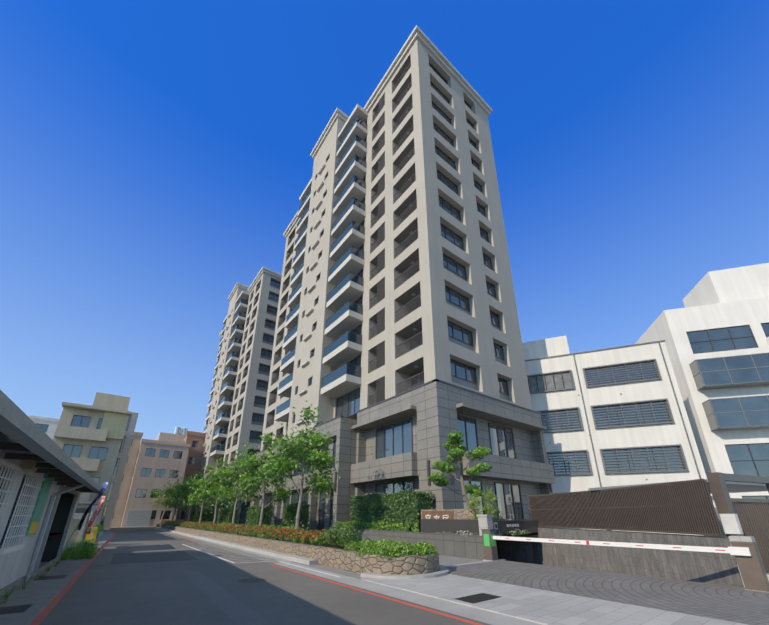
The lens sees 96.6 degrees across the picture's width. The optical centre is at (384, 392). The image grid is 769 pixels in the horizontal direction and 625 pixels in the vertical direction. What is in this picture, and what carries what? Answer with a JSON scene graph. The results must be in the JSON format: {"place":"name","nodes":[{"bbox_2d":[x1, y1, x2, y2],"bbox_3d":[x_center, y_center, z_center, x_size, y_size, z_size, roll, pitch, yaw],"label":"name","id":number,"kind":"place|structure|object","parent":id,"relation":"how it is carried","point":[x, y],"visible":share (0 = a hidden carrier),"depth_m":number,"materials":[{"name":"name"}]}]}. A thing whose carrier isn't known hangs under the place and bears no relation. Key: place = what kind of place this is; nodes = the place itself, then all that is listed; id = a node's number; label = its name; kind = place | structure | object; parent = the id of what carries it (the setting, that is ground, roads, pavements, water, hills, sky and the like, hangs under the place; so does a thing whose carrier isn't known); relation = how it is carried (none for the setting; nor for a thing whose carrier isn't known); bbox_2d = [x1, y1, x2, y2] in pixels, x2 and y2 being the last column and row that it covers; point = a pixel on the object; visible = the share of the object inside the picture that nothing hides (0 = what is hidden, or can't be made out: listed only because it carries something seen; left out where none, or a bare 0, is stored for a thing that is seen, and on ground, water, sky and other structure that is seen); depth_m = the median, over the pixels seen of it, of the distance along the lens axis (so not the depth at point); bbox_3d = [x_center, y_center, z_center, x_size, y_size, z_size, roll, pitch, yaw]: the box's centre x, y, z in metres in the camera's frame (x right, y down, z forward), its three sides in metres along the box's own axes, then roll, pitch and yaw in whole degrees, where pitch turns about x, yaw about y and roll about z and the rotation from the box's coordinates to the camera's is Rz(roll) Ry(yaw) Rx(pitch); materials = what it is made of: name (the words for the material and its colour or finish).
{"place":"outdoors","nodes":[
{"label":"outdoors","id":0,"kind":"place"},
{"bbox_2d":[120,432,190,526],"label":"end terrace","id":1,"kind":"structure","parent":0,"point":[161,462],"depth_m":59.09,"materials":[{"name":"beige concrete"}]},
{"bbox_2d":[39,527,490,624],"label":"road","id":2,"kind":"structure","parent":0,"point":[102,590],"depth_m":7.52,"materials":[{"name":"grey asphalt"}]},
{"bbox_2d":[110,539,271,624],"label":"road wear","id":3,"kind":"object","parent":2,"relation":"on","point":[236,611],"visible":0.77,"depth_m":8.97,"materials":[{"name":"asphalt"}]},
{"bbox_2d":[101,526,487,623],"bbox_3d":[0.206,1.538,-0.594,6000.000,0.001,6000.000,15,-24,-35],"label":"curb","id":4,"kind":"structure","parent":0,"point":[444,560],"depth_m":13.45,"materials":[{"name":"concrete"}]},
{"bbox_2d":[29,415,59,439],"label":"block","id":5,"kind":"structure","parent":4,"relation":"on","point":[47,426],"depth_m":69.80,"materials":[{"name":"white concrete"}]},
{"bbox_2d":[0,390,105,595],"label":"workshop shed","id":6,"kind":"structure","parent":4,"relation":"on","point":[31,452],"depth_m":7.27,"materials":[{"name":"grey metal"}]},
{"bbox_2d":[0,533,114,624],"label":"footway","id":7,"kind":"structure","parent":4,"relation":"on","point":[35,602],"depth_m":7.60,"materials":[{"name":"concrete"}]},
{"bbox_2d":[0,523,104,603],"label":"plants","id":8,"kind":"object","parent":7,"relation":"on","point":[87,549],"visible":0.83,"depth_m":13.44,"materials":[{"name":"green plant"}]},
{"bbox_2d":[25,473,107,573],"bbox_3d":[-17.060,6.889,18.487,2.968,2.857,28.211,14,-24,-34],"label":"street clutter","id":9,"kind":"object","parent":7,"relation":"on","point":[78,528],"visible":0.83,"depth_m":13.00,"materials":[{"name":"multicoloured plastic"}]},
{"bbox_2d":[53,392,130,529],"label":"cream townhouse","id":10,"kind":"structure","parent":4,"relation":"on","point":[106,452],"depth_m":35.17,"materials":[{"name":"beige concrete"}]},
{"bbox_2d":[54,402,129,501],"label":"cream townhouse balconies","id":11,"kind":"structure","parent":10,"relation":"attached to","point":[114,423],"depth_m":34.74,"materials":[{"name":"beige paint"}]},
{"bbox_2d":[100,412,138,529],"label":"apartment building","id":12,"kind":"structure","parent":4,"relation":"on","point":[113,492],"depth_m":45.93,"materials":[{"name":"grey concrete"}]},
{"bbox_2d":[110,432,142,526],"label":"tan apartments","id":13,"kind":"structure","parent":4,"relation":"on","point":[125,484],"depth_m":57.98,"materials":[{"name":"beige concrete"}]},
{"bbox_2d":[125,427,187,526],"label":"garage door and tanks","id":14,"kind":"structure","parent":4,"relation":"on","point":[138,518],"depth_m":56.23,"materials":[{"name":"silver metal"}]},
{"bbox_2d":[149,479,181,523],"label":"street tree","id":15,"kind":"object","parent":4,"relation":"on","point":[161,499],"visible":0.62,"depth_m":57.07,"materials":[{"name":"green plant"}]},
{"bbox_2d":[175,431,205,521],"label":"brick apartments","id":16,"kind":"structure","parent":4,"relation":"on","point":[196,440],"depth_m":68.65,"materials":[{"name":"brown brick"}]},
{"bbox_2d":[190,267,281,524],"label":"apartment building","id":17,"kind":"structure","parent":4,"relation":"on","point":[237,401],"depth_m":64.10,"materials":[{"name":"beige concrete"}]},
{"bbox_2d":[189,490,432,531],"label":"clipped hedges","id":18,"kind":"object","parent":4,"relation":"on","point":[398,511],"visible":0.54,"depth_m":21.18,"materials":[{"name":"green plant"}]},
{"bbox_2d":[153,524,532,578],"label":"planters","id":19,"kind":"object","parent":4,"relation":"on","point":[403,567],"visible":0.73,"depth_m":14.12,"materials":[{"name":"stone"}]},
{"bbox_2d":[163,476,190,524],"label":"street tree","id":20,"kind":"object","parent":19,"relation":"on","point":[167,502],"visible":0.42,"depth_m":52.02,"materials":[{"name":"green plant"}]},
{"bbox_2d":[167,475,196,525],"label":"street tree","id":21,"kind":"object","parent":19,"relation":"on","point":[179,494],"visible":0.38,"depth_m":46.80,"materials":[{"name":"green plant"}]},
{"bbox_2d":[176,471,207,526],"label":"street tree","id":22,"kind":"object","parent":19,"relation":"on","point":[186,492],"visible":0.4,"depth_m":42.35,"materials":[{"name":"green plant"}]},
{"bbox_2d":[183,464,222,522],"bbox_3d":[-19.391,11.148,37.205,4.913,6.746,3.891,15,-24,-35],"label":"street tree","id":23,"kind":"object","parent":19,"relation":"on","point":[191,496],"visible":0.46,"depth_m":36.96,"materials":[{"name":"green plant"}]},
{"bbox_2d":[194,457,243,522],"bbox_3d":[-15.797,9.318,32.677,4.526,7.117,3.856,4,-20,-11],"label":"street tree","id":24,"kind":"object","parent":19,"relation":"on","point":[207,486],"visible":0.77,"depth_m":32.16,"materials":[{"name":"green plant"}]},
{"bbox_2d":[214,441,266,523],"bbox_3d":[-11.717,7.628,27.983,3.990,7.113,3.941,15,-24,-35],"label":"street tree","id":25,"kind":"object","parent":19,"relation":"on","point":[227,472],"visible":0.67,"depth_m":27.52,"materials":[{"name":"green plant"}]},
{"bbox_2d":[233,427,296,535],"bbox_3d":[-8.168,5.967,23.415,4.434,7.142,4.728,-1,-20,4],"label":"street tree","id":26,"kind":"object","parent":19,"relation":"on","point":[258,479],"visible":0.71,"depth_m":22.92,"materials":[{"name":"green plant"}]},
{"bbox_2d":[160,519,437,558],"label":"planter shrubs","id":27,"kind":"object","parent":19,"relation":"on","point":[391,548],"visible":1,"depth_m":13.69,"materials":[{"name":"green plant"}]},
{"bbox_2d":[261,400,344,540],"bbox_3d":[-4.498,4.190,19.048,4.525,7.530,3.992,2,-20,-7],"label":"street tree","id":28,"kind":"object","parent":19,"relation":"on","point":[317,458],"visible":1,"depth_m":18.70,"materials":[{"name":"green plant"}]},
{"bbox_2d":[421,509,478,519],"bbox_3d":[3.082,6.271,16.538,0.395,1.200,3.450,15,-24,-35],"label":"name sign","id":29,"kind":"object","parent":19,"relation":"on","point":[448,514],"visible":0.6,"depth_m":16.42,"materials":[{"name":"stone"}]},
{"bbox_2d":[427,431,492,508],"bbox_3d":[3.846,4.530,17.105,3.305,4.950,3.257,-3,-20,9],"label":"tree","id":30,"kind":"object","parent":19,"relation":"on","point":[457,450],"visible":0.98,"depth_m":16.99,"materials":[{"name":"green plant"}]},
{"bbox_2d":[440,487,530,536],"bbox_3d":[4.648,5.756,16.600,4.341,2.228,3.442,15,-24,-35],"label":"planter ground cover","id":31,"kind":"object","parent":19,"relation":"on","point":[490,511],"visible":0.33,"depth_m":15.38,"materials":[{"name":"green plant"}]},
{"bbox_2d":[250,25,554,532],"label":"apartment building","id":32,"kind":"structure","parent":4,"relation":"on","point":[397,355],"depth_m":29.43,"materials":[{"name":"beige concrete"}]},
{"bbox_2d":[154,528,768,624],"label":"pavements","id":33,"kind":"structure","parent":4,"relation":"on","point":[501,592],"depth_m":7.38,"materials":[{"name":"concrete"}]},
{"bbox_2d":[481,529,768,591],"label":"barrier gate","id":34,"kind":"structure","parent":33,"relation":"on","point":[751,567],"depth_m":8.49,"materials":[{"name":"metal"}]},
{"bbox_2d":[419,515,765,587],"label":"ramp wall","id":35,"kind":"structure","parent":4,"relation":"on","point":[710,567],"depth_m":12.57,"materials":[{"name":"concrete"}]},
{"bbox_2d":[493,520,524,530],"bbox_3d":[5.536,5.966,15.351,2.600,0.430,0.080,15,-24,-35],"label":"sign","id":36,"kind":"object","parent":35,"relation":"attached to","point":[513,525],"visible":0.96,"depth_m":15.39,"materials":[{"name":"black stone"}]},
{"bbox_2d":[527,479,722,535],"bbox_3d":[8.417,4.621,13.550,0.453,1.500,8.916,4,-20,-10],"label":"louvre fence","id":37,"kind":"object","parent":35,"relation":"on","point":[683,507],"visible":1,"depth_m":11.99,"materials":[{"name":"brown metal"}]},
{"bbox_2d":[589,472,768,572],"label":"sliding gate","id":38,"kind":"structure","parent":4,"relation":"on","point":[741,517],"depth_m":9.70,"materials":[{"name":"metal"}]},
{"bbox_2d":[635,263,768,505],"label":"white apartment block","id":39,"kind":"structure","parent":4,"relation":"on","point":[714,333],"depth_m":31.24,"materials":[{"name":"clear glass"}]},
{"bbox_2d":[0,0,768,439],"label":"sky","id":40,"kind":"structure","parent":0,"point":[155,157],"materials":[{"name":"blue"}]},
{"bbox_2d":[522,336,715,535],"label":"white office building","id":41,"kind":"structure","parent":0,"point":[615,416],"depth_m":28.58,"materials":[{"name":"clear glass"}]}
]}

